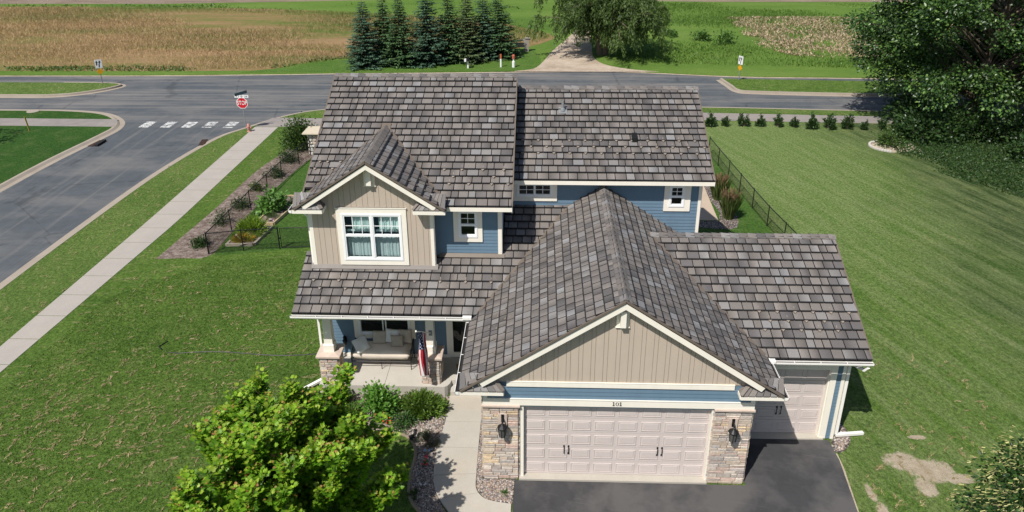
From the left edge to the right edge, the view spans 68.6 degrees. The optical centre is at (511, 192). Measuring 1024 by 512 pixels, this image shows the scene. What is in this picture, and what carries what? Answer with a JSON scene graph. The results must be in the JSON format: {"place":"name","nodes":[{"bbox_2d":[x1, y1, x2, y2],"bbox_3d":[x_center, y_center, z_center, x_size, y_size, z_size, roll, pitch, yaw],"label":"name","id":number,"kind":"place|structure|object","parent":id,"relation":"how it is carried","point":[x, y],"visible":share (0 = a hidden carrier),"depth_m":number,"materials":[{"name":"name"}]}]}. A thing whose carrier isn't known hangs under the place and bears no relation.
{"place":"outdoors","nodes":[
{"label":"outdoors","id":0,"kind":"place"},
{"bbox_2d":[0,111,110,183],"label":"neighbour lawn","id":1,"kind":"structure","parent":0,"point":[23,148],"depth_m":47.20,"materials":[{"name":"green plant"}]},
{"bbox_2d":[0,118,117,126],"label":"trail","id":2,"kind":"object","parent":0,"point":[58,122],"visible":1,"depth_m":50.24,"materials":[{"name":"concrete"}]},
{"bbox_2d":[0,127,253,341],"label":"verge","id":3,"kind":"structure","parent":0,"point":[61,266],"depth_m":33.91,"materials":[{"name":"green plant"}]},
{"bbox_2d":[1,147,213,341],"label":"grass clippings","id":4,"kind":"object","parent":3,"relation":"on","point":[109,235],"depth_m":35.10,"materials":[{"name":"green plant"}]},
{"bbox_2d":[234,90,247,129],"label":"stop sign","id":5,"kind":"object","parent":3,"relation":"on","point":[241,101],"visible":1,"depth_m":47.88,"materials":[{"name":"metal"}]},
{"bbox_2d":[0,127,277,372],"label":"sidewalk","id":6,"kind":"structure","parent":0,"point":[62,306],"depth_m":33.13,"materials":[{"name":"concrete"}]},
{"bbox_2d":[0,0,349,3],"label":"bare field","id":7,"kind":"structure","parent":0,"point":[107,1],"depth_m":98.14,"materials":[{"name":"soil"}]},
{"bbox_2d":[213,159,310,255],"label":"fenced lawn","id":8,"kind":"structure","parent":0,"point":[292,183],"depth_m":35.13,"materials":[{"name":"green plant"}]},
{"bbox_2d":[225,226,272,245],"bbox_3d":[-11.960,1.958,34.206,1.287,0.120,2.047,3,23,8],"label":"raised bed","id":9,"kind":"object","parent":8,"relation":"on","point":[246,242],"visible":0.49,"depth_m":33.62,"materials":[{"name":"grey stone"}]},
{"bbox_2d":[230,231,256,242],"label":"daylily plant","id":10,"kind":"object","parent":9,"relation":"in","point":[245,236],"visible":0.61,"depth_m":33.61,"materials":[{"name":"yellow plant"}]},
{"bbox_2d":[232,214,269,237],"bbox_3d":[-11.942,1.551,34.367,1.757,1.404,1.966,1,23,2],"label":"daylily plant","id":11,"kind":"object","parent":9,"relation":"in","point":[251,222],"visible":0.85,"depth_m":34.26,"materials":[{"name":"green plant"}]},
{"bbox_2d":[260,195,293,225],"bbox_3d":[-11.362,0.846,36.755,0.955,0.160,3.519,4,23,10],"label":"raised bed","id":12,"kind":"object","parent":8,"relation":"on","point":[283,212],"visible":0.23,"depth_m":36.09,"materials":[{"name":"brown wood"}]},
{"bbox_2d":[250,183,291,216],"bbox_3d":[-11.685,0.311,36.534,2.015,1.724,1.772,-17,28,-35],"label":"leafy plant","id":13,"kind":"object","parent":12,"relation":"in","point":[272,200],"visible":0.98,"depth_m":36.31,"materials":[{"name":"green plant"}]},
{"bbox_2d":[302,126,319,154],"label":"stone fireplace","id":14,"kind":"object","parent":8,"relation":"on","point":[311,132],"visible":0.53,"depth_m":43.82,"materials":[{"name":"beige stone"}]},
{"bbox_2d":[0,5,550,48],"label":"tall green grass","id":15,"kind":"structure","parent":0,"point":[152,11],"depth_m":85.67,"materials":[{"name":"green plant"}]},
{"bbox_2d":[0,5,553,70],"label":"meadow","id":16,"kind":"structure","parent":0,"point":[213,19],"depth_m":76.12,"materials":[{"name":"beige plant"}]},
{"bbox_2d":[3,54,354,70],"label":"roadside weeds","id":17,"kind":"object","parent":16,"relation":"on","point":[58,68],"visible":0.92,"depth_m":64.21,"materials":[{"name":"green plant"}]},
{"bbox_2d":[0,0,1007,78],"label":"field","id":18,"kind":"structure","parent":0,"point":[526,12],"depth_m":72.86,"materials":[{"name":"green plant"}]},
{"bbox_2d":[2,0,521,25],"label":"weeds","id":19,"kind":"object","parent":18,"relation":"on","point":[489,4],"visible":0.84,"depth_m":94.39,"materials":[{"name":"green plant"}]},
{"bbox_2d":[242,49,540,72],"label":"mown strip","id":20,"kind":"object","parent":18,"relation":"on","point":[530,59],"visible":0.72,"depth_m":64.18,"materials":[{"name":"green plant"}]},
{"bbox_2d":[344,1,386,70],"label":"spruce tree","id":21,"kind":"object","parent":20,"relation":"on","point":[364,54],"visible":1,"depth_m":63.36,"materials":[{"name":"green plant"}]},
{"bbox_2d":[368,0,404,66],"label":"spruce tree","id":22,"kind":"object","parent":20,"relation":"on","point":[379,21],"visible":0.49,"depth_m":64.09,"materials":[{"name":"green plant"}]},
{"bbox_2d":[376,0,425,68],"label":"spruce tree","id":23,"kind":"object","parent":20,"relation":"on","point":[402,55],"visible":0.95,"depth_m":63.69,"materials":[{"name":"green plant"}]},
{"bbox_2d":[403,0,451,68],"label":"spruce tree","id":24,"kind":"object","parent":20,"relation":"on","point":[426,52],"visible":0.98,"depth_m":63.87,"materials":[{"name":"green plant"}]},
{"bbox_2d":[433,0,466,64],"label":"spruce tree","id":25,"kind":"object","parent":20,"relation":"on","point":[449,22],"visible":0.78,"depth_m":64.74,"materials":[{"name":"green plant"}]},
{"bbox_2d":[444,0,488,64],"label":"spruce tree","id":26,"kind":"object","parent":20,"relation":"on","point":[469,47],"visible":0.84,"depth_m":64.82,"materials":[{"name":"green plant"}]},
{"bbox_2d":[470,0,503,61],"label":"spruce tree","id":27,"kind":"object","parent":20,"relation":"on","point":[483,26],"visible":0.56,"depth_m":65.78,"materials":[{"name":"green plant"}]},
{"bbox_2d":[478,0,522,61],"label":"spruce tree","id":28,"kind":"object","parent":20,"relation":"on","point":[505,46],"visible":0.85,"depth_m":66.11,"materials":[{"name":"green plant"}]},
{"bbox_2d":[510,37,529,51],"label":"timber sign","id":29,"kind":"object","parent":20,"relation":"on","point":[525,44],"visible":0.73,"depth_m":69.34,"materials":[{"name":"beige wood"}]},
{"bbox_2d":[526,0,673,57],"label":"willow tree","id":30,"kind":"object","parent":18,"relation":"on","point":[614,22],"visible":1,"depth_m":64.15,"materials":[{"name":"green plant"}]},
{"bbox_2d":[688,29,711,41],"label":"field shrub","id":31,"kind":"object","parent":18,"relation":"on","point":[703,35],"visible":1,"depth_m":73.49,"materials":[{"name":"green plant"}]},
{"bbox_2d":[712,28,738,45],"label":"field shrub","id":32,"kind":"object","parent":18,"relation":"on","point":[725,37],"visible":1,"depth_m":72.00,"materials":[{"name":"green plant"}]},
{"bbox_2d":[727,15,952,58],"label":"corn stubble","id":33,"kind":"object","parent":18,"relation":"on","point":[798,42],"visible":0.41,"depth_m":75.62,"materials":[{"name":"beige plant"}]},
{"bbox_2d":[0,107,1016,511],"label":"front lawn","id":34,"kind":"structure","parent":0,"point":[142,265],"depth_m":25.18,"materials":[{"name":"green plant"}]},
{"bbox_2d":[0,270,322,511],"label":"grass clippings","id":35,"kind":"object","parent":34,"relation":"on","point":[99,465],"depth_m":23.06,"materials":[{"name":"green plant"}]},
{"bbox_2d":[0,257,322,511],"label":"lawn tufts","id":36,"kind":"object","parent":34,"relation":"on","point":[142,358],"visible":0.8,"depth_m":24.97,"materials":[{"name":"green plant"}]},
{"bbox_2d":[156,145,311,258],"bbox_3d":[-13.408,-0.034,39.079,2.390,0.050,15.055,3,23,7],"label":"mulch bed","id":37,"kind":"object","parent":34,"relation":"on","point":[179,248],"visible":0.65,"depth_m":36.48,"materials":[{"name":"brown wood"}]},
{"bbox_2d":[187,234,209,249],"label":"bed shrub","id":38,"kind":"object","parent":37,"relation":"on","point":[199,243],"visible":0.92,"depth_m":33.23,"materials":[{"name":"green plant"}]},
{"bbox_2d":[209,208,234,227],"bbox_3d":[-13.705,1.137,35.374,1.191,0.824,1.046,1,23,2],"label":"bed shrub","id":39,"kind":"object","parent":37,"relation":"on","point":[217,216],"visible":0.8,"depth_m":35.41,"materials":[{"name":"green plant"}]},
{"bbox_2d":[227,194,251,210],"bbox_3d":[-13.423,0.485,37.112,1.144,0.694,1.413,17,28,35],"label":"bed shrub","id":40,"kind":"object","parent":37,"relation":"on","point":[242,201],"visible":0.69,"depth_m":37.07,"materials":[{"name":"green plant"}]},
{"bbox_2d":[276,147,303,164],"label":"bed shrub","id":41,"kind":"object","parent":37,"relation":"on","point":[284,155],"visible":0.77,"depth_m":42.89,"materials":[{"name":"green plant"}]},
{"bbox_2d":[272,111,317,154],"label":"tall shrub","id":42,"kind":"object","parent":37,"relation":"on","point":[294,138],"visible":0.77,"depth_m":44.64,"materials":[{"name":"green plant"}]},
{"bbox_2d":[158,341,316,355],"bbox_3d":[-9.343,5.502,25.955,6.116,0.055,0.658,3,23,7],"label":"garden hose","id":43,"kind":"object","parent":34,"relation":"on","point":[236,352],"visible":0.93,"depth_m":25.92,"materials":[{"name":"green rubber"}]},
{"bbox_2d":[204,138,310,253],"bbox_3d":[-11.519,-0.229,38.163,3.000,1.135,12.532,1,23,2],"label":"chain link fence","id":44,"kind":"object","parent":34,"relation":"on","point":[228,212],"visible":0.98,"depth_m":33.54,"materials":[{"name":"black metal"}]},
{"bbox_2d":[279,227,310,247],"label":"fence gate","id":45,"kind":"structure","parent":44,"relation":"attached to","point":[293,237],"depth_m":33.00,"materials":[{"name":"black metal"}]},
{"bbox_2d":[167,362,410,511],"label":"maple tree","id":46,"kind":"object","parent":34,"relation":"on","point":[295,447],"visible":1,"depth_m":16.16,"materials":[{"name":"green plant"}]},
{"bbox_2d":[374,430,421,511],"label":"landscape edging","id":47,"kind":"object","parent":34,"relation":"on","point":[411,500],"visible":0.56,"depth_m":20.71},
{"bbox_2d":[346,394,449,511],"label":"gravel","id":48,"kind":"structure","parent":34,"relation":"on","point":[428,480],"depth_m":21.21,"materials":[{"name":"grey gravel"}]},
{"bbox_2d":[356,378,407,426],"bbox_3d":[-3.989,6.273,22.867,1.672,1.220,1.456,9,25,20],"label":"hydrangea shrub","id":49,"kind":"object","parent":48,"relation":"on","point":[377,401],"visible":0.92,"depth_m":22.69,"materials":[{"name":"green plant"}]},
{"bbox_2d":[391,407,419,432],"bbox_3d":[-3.248,6.684,22.373,0.909,0.697,1.022,20,30,39],"label":"shrub","id":50,"kind":"object","parent":48,"relation":"on","point":[406,417],"visible":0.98,"depth_m":22.34,"materials":[{"name":"green plant"}]},
{"bbox_2d":[394,387,448,422],"bbox_3d":[-2.733,6.394,22.893,1.684,0.926,1.274,-9,25,-20],"label":"juniper shrub","id":51,"kind":"object","parent":48,"relation":"on","point":[423,403],"visible":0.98,"depth_m":22.80,"materials":[{"name":"green plant"}]},
{"bbox_2d":[414,427,432,447],"bbox_3d":[-2.461,7.065,21.733,0.710,0.536,0.694,11,26,25],"label":"lavender plant","id":52,"kind":"object","parent":48,"relation":"on","point":[425,436],"visible":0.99,"depth_m":21.75,"materials":[{"name":"green plant"}]},
{"bbox_2d":[433,395,510,511],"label":"front walk","id":53,"kind":"structure","parent":34,"relation":"on","point":[455,467],"depth_m":21.05,"materials":[{"name":"concrete"}]},
{"bbox_2d":[476,423,517,503],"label":"gravel","id":54,"kind":"structure","parent":34,"relation":"on","point":[501,485],"depth_m":20.20,"materials":[{"name":"beige gravel"}]},
{"bbox_2d":[288,73,874,483],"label":"house","id":55,"kind":"structure","parent":34,"relation":"on","point":[566,283],"depth_m":22.33,"materials":[{"name":"wood"}]},
{"bbox_2d":[334,207,409,264],"bbox_3d":[-4.233,1.214,23.150,2.170,1.940,0.653,1,23,2],"label":"window","id":56,"kind":"structure","parent":55,"relation":"in","point":[355,248],"depth_m":22.95,"materials":[{"name":"beige paint"}]},
{"bbox_2d":[351,337,414,369],"bbox_3d":[-4.229,5.260,24.634,1.961,0.763,0.706,1,23,2],"label":"daybed","id":57,"kind":"object","parent":55,"relation":"on","point":[377,351],"visible":0.86,"depth_m":24.33,"materials":[{"name":"white fabric"}]},
{"bbox_2d":[351,335,370,353],"bbox_3d":[-4.890,4.911,24.337,0.500,0.190,0.500,-23,74,-31],"label":"pillow","id":58,"kind":"object","parent":57,"relation":"on","point":[361,344],"visible":1,"depth_m":24.27,"materials":[{"name":"white fabric"}]},
{"bbox_2d":[373,330,386,343],"bbox_3d":[-4.339,4.725,24.618,0.460,0.440,0.199,1,3,-7],"label":"pillow","id":59,"kind":"object","parent":57,"relation":"on","point":[379,336],"visible":1,"depth_m":24.55,"materials":[{"name":"beige fabric"}]},
{"bbox_2d":[386,328,399,342],"bbox_3d":[-3.918,4.695,24.633,0.500,0.480,0.198,5,5,4],"label":"pillow","id":60,"kind":"object","parent":57,"relation":"on","point":[389,332],"visible":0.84,"depth_m":24.56,"materials":[{"name":"white fabric"}]},
{"bbox_2d":[391,335,403,346],"bbox_3d":[-3.745,4.821,24.465,0.420,0.380,0.173,0,1,0],"label":"pillow","id":61,"kind":"object","parent":57,"relation":"on","point":[396,340],"visible":1,"depth_m":24.40,"materials":[{"name":"beige fabric"}]},
{"bbox_2d":[398,329,411,343],"bbox_3d":[-3.498,4.699,24.619,0.460,0.480,0.186,0,5,9],"label":"pillow","id":62,"kind":"object","parent":57,"relation":"on","point":[407,335],"visible":0.91,"depth_m":24.55,"materials":[{"name":"beige fabric"}]},
{"bbox_2d":[353,320,415,338],"bbox_3d":[-4.186,3.942,24.810,2.060,1.640,0.653,1,23,2],"label":"window","id":63,"kind":"structure","parent":55,"relation":"in","point":[360,329],"depth_m":24.83,"materials":[{"name":"black glass"}]},
{"bbox_2d":[415,330,431,375],"bbox_3d":[-2.664,4.799,22.987,0.202,1.874,0.877,10,25,22],"label":"flag","id":64,"kind":"object","parent":55,"relation":"attached to","point":[423,359],"visible":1,"depth_m":22.90,"materials":[{"name":"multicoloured fabric"}]},
{"bbox_2d":[446,321,465,356],"bbox_3d":[-1.564,4.453,24.661,1.180,2.190,0.155,1,23,2],"label":"entry door","id":65,"kind":"structure","parent":55,"relation":"in","point":[455,330],"depth_m":24.80,"materials":[{"name":"beige paint"}]},
{"bbox_2d":[453,212,482,241],"bbox_3d":[-1.349,0.868,23.390,0.890,1.160,0.653,1,23,2],"label":"window","id":66,"kind":"structure","parent":55,"relation":"in","point":[460,235],"depth_m":23.16,"materials":[{"name":"beige paint"}]},
{"bbox_2d":[513,184,556,200],"bbox_3d":[0.753,-0.178,24.898,1.470,0.700,0.653,1,23,2],"label":"window","id":67,"kind":"structure","parent":55,"relation":"in","point":[526,194],"depth_m":24.68,"materials":[{"name":"beige paint"}]},
{"bbox_2d":[524,406,710,475],"bbox_3d":[2.752,6.601,20.068,4.880,2.365,0.121,1,23,2],"label":"garage door","id":68,"kind":"structure","parent":55,"relation":"in","point":[628,441],"depth_m":20.06,"materials":[{"name":"paint"}]},
{"bbox_2d":[663,186,691,210],"bbox_3d":[5.416,0.012,24.801,0.860,1.020,0.653,1,23,2],"label":"window","id":69,"kind":"structure","parent":55,"relation":"in","point":[682,204],"depth_m":24.56,"materials":[{"name":"beige paint"}]},
{"bbox_2d":[751,369,827,432],"bbox_3d":[7.679,5.950,21.603,2.450,2.340,0.121,1,23,2],"label":"garage door","id":70,"kind":"structure","parent":55,"relation":"in","point":[804,388],"depth_m":21.67,"materials":[{"name":"paint"}]},
{"bbox_2d":[709,136,796,233],"bbox_3d":[11.799,-0.145,37.666,0.200,1.135,13.511,-1,23,-3],"label":"chain link fence","id":71,"kind":"object","parent":34,"relation":"on","point":[747,199],"visible":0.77,"depth_m":37.34,"materials":[{"name":"black metal"}]},
{"bbox_2d":[877,84,949,126],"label":"thicket shrub","id":72,"kind":"object","parent":34,"relation":"on","point":[902,100],"visible":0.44,"depth_m":48.89,"materials":[{"name":"green plant"}]},
{"bbox_2d":[0,72,1022,282],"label":"road","id":73,"kind":"structure","parent":0,"point":[42,210],"depth_m":52.74,"materials":[{"name":"grey asphalt"}]},
{"bbox_2d":[0,82,118,93],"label":"median","id":74,"kind":"object","parent":73,"relation":"on","point":[34,87],"visible":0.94,"depth_m":58.40,"materials":[{"name":"green plant"}]},
{"bbox_2d":[0,109,124,191],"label":"kerb","id":75,"kind":"structure","parent":73,"relation":"on","point":[118,126],"depth_m":45.56,"materials":[{"name":"concrete"}]},
{"bbox_2d":[0,82,125,97],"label":"kerb","id":76,"kind":"structure","parent":73,"relation":"on","point":[120,85],"depth_m":56.72,"materials":[{"name":"concrete"}]},
{"bbox_2d":[139,122,238,127],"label":"crosswalk marking","id":77,"kind":"object","parent":73,"relation":"on","point":[170,124],"visible":1,"depth_m":50.02,"materials":[{"name":"paint"}]},
{"bbox_2d":[0,107,1022,289],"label":"kerb","id":78,"kind":"structure","parent":73,"relation":"on","point":[25,267],"depth_m":37.81,"materials":[{"name":"concrete"}]},
{"bbox_2d":[716,78,1007,99],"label":"kerb","id":79,"kind":"structure","parent":73,"relation":"on","point":[728,85],"depth_m":55.95,"materials":[{"name":"concrete"}]},
{"bbox_2d":[723,78,1013,94],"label":"median","id":80,"kind":"object","parent":73,"relation":"on","point":[832,86],"visible":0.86,"depth_m":57.68,"materials":[{"name":"green plant"}]},
{"bbox_2d":[138,72,916,79],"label":"road shoulder","id":81,"kind":"object","parent":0,"point":[513,72],"visible":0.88,"depth_m":62.23},
{"bbox_2d":[514,31,658,71],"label":"gravel track","id":82,"kind":"structure","parent":0,"point":[569,56],"depth_m":65.45,"materials":[{"name":"beige gravel"}]},
{"bbox_2d":[255,113,1021,126],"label":"trail","id":83,"kind":"object","parent":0,"point":[274,122],"visible":0.32,"depth_m":50.30,"materials":[{"name":"concrete"}]},
{"bbox_2d":[295,108,1019,117],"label":"verge","id":84,"kind":"structure","parent":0,"point":[768,111],"depth_m":51.66,"materials":[{"name":"green plant"}]},
{"bbox_2d":[512,439,857,511],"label":"driveway","id":85,"kind":"structure","parent":0,"point":[786,475],"depth_m":20.01,"materials":[{"name":"grey asphalt"}]},
{"bbox_2d":[700,186,717,220],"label":"patio","id":86,"kind":"structure","parent":0,"point":[707,211],"depth_m":36.70,"materials":[{"name":"concrete"}]},
{"bbox_2d":[709,172,732,200],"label":"ornamental grass","id":87,"kind":"object","parent":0,"point":[721,183],"depth_m":37.40,"materials":[{"name":"green plant"}]},
{"bbox_2d":[717,185,743,219],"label":"ornamental grass","id":88,"kind":"object","parent":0,"point":[730,203],"depth_m":35.27,"materials":[{"name":"green plant"}]},
{"bbox_2d":[698,158,772,233],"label":"fenced lawn","id":89,"kind":"structure","parent":0,"point":[750,220],"depth_m":35.58,"materials":[{"name":"green plant"}]},
{"bbox_2d":[699,186,738,228],"bbox_3d":[9.892,0.684,37.089,3.615,0.050,7.386,15,27,31],"label":"rock bed","id":90,"kind":"object","parent":89,"relation":"on","point":[722,223],"visible":0.43,"depth_m":35.38,"materials":[{"name":"grey gravel"}]},
{"bbox_2d":[658,0,981,1],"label":"bare field","id":91,"kind":"structure","parent":0,"point":[779,0],"depth_m":96.02,"materials":[{"name":"soil"}]},
{"bbox_2d":[833,424,847,450],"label":"gravel","id":92,"kind":"structure","parent":0,"point":[841,444],"depth_m":21.72,"materials":[{"name":"beige gravel"}]},
{"bbox_2d":[705,121,1023,511],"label":"back lawn","id":93,"kind":"structure","parent":0,"point":[933,260],"depth_m":29.60,"materials":[{"name":"green plant"}]},
{"bbox_2d":[704,110,717,126],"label":"hedge shrub","id":94,"kind":"object","parent":93,"relation":"on","point":[710,120],"visible":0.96,"depth_m":48.58,"materials":[{"name":"green plant"}]},
{"bbox_2d":[805,111,819,128],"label":"hedge shrub","id":95,"kind":"object","parent":93,"relation":"on","point":[813,122],"visible":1,"depth_m":47.94,"materials":[{"name":"green plant"}]},
{"bbox_2d":[823,113,837,129],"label":"hedge shrub","id":96,"kind":"object","parent":93,"relation":"on","point":[830,123],"visible":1,"depth_m":47.99,"materials":[{"name":"green plant"}]},
{"bbox_2d":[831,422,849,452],"bbox_3d":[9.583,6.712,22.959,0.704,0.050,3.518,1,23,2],"label":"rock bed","id":97,"kind":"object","parent":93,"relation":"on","point":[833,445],"visible":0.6,"depth_m":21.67,"materials":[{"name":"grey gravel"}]},
{"bbox_2d":[840,113,854,128],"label":"hedge shrub","id":98,"kind":"object","parent":93,"relation":"on","point":[847,124],"visible":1,"depth_m":47.98,"materials":[{"name":"green plant"}]},
{"bbox_2d":[871,141,921,152],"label":"shrub bed","id":99,"kind":"object","parent":93,"relation":"on","point":[888,148],"visible":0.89,"depth_m":44.83,"materials":[{"name":"beige gravel"}]},
{"bbox_2d":[871,124,907,149],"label":"bed shrub","id":100,"kind":"object","parent":99,"relation":"on","point":[886,139],"visible":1,"depth_m":44.94,"materials":[{"name":"green plant"}]},
{"bbox_2d":[887,100,963,148],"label":"thicket shrub","id":101,"kind":"object","parent":93,"relation":"on","point":[921,127],"visible":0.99,"depth_m":45.71,"materials":[{"name":"green plant"}]},
{"bbox_2d":[841,353,1023,510],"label":"grass clippings","id":102,"kind":"object","parent":93,"relation":"on","point":[912,448],"depth_m":21.09,"materials":[{"name":"green plant"}]},
{"bbox_2d":[894,128,1023,197],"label":"undergrowth","id":103,"kind":"object","parent":93,"relation":"on","point":[990,168],"visible":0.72,"depth_m":42.81,"materials":[{"name":"green plant"}]},
{"bbox_2d":[927,92,1020,144],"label":"thicket shrub","id":104,"kind":"object","parent":93,"relation":"on","point":[977,118],"visible":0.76,"depth_m":45.67,"materials":[{"name":"green plant"}]},
{"bbox_2d":[949,425,1023,511],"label":"linden tree","id":105,"kind":"object","parent":93,"relation":"on","point":[1014,472],"visible":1,"depth_m":16.45,"materials":[{"name":"green plant"}]},
{"bbox_2d":[987,103,1023,142],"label":"thicket shrub","id":106,"kind":"object","parent":93,"relation":"on","point":[1019,130],"visible":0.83,"depth_m":45.42,"materials":[{"name":"green plant"}]},
{"bbox_2d":[994,133,1023,162],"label":"thicket shrub","id":107,"kind":"object","parent":93,"relation":"on","point":[1016,152],"visible":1,"depth_m":42.95,"materials":[{"name":"green plant"}]},
{"bbox_2d":[839,0,1023,117],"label":"cottonwood tree","id":108,"kind":"object","parent":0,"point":[907,38],"visible":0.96,"depth_m":45.72,"materials":[{"name":"green plant"}]},
{"bbox_2d":[921,0,1023,106],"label":"cottonwood tree","id":109,"kind":"object","parent":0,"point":[965,45],"visible":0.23,"depth_m":48.48,"materials":[{"name":"green plant"}]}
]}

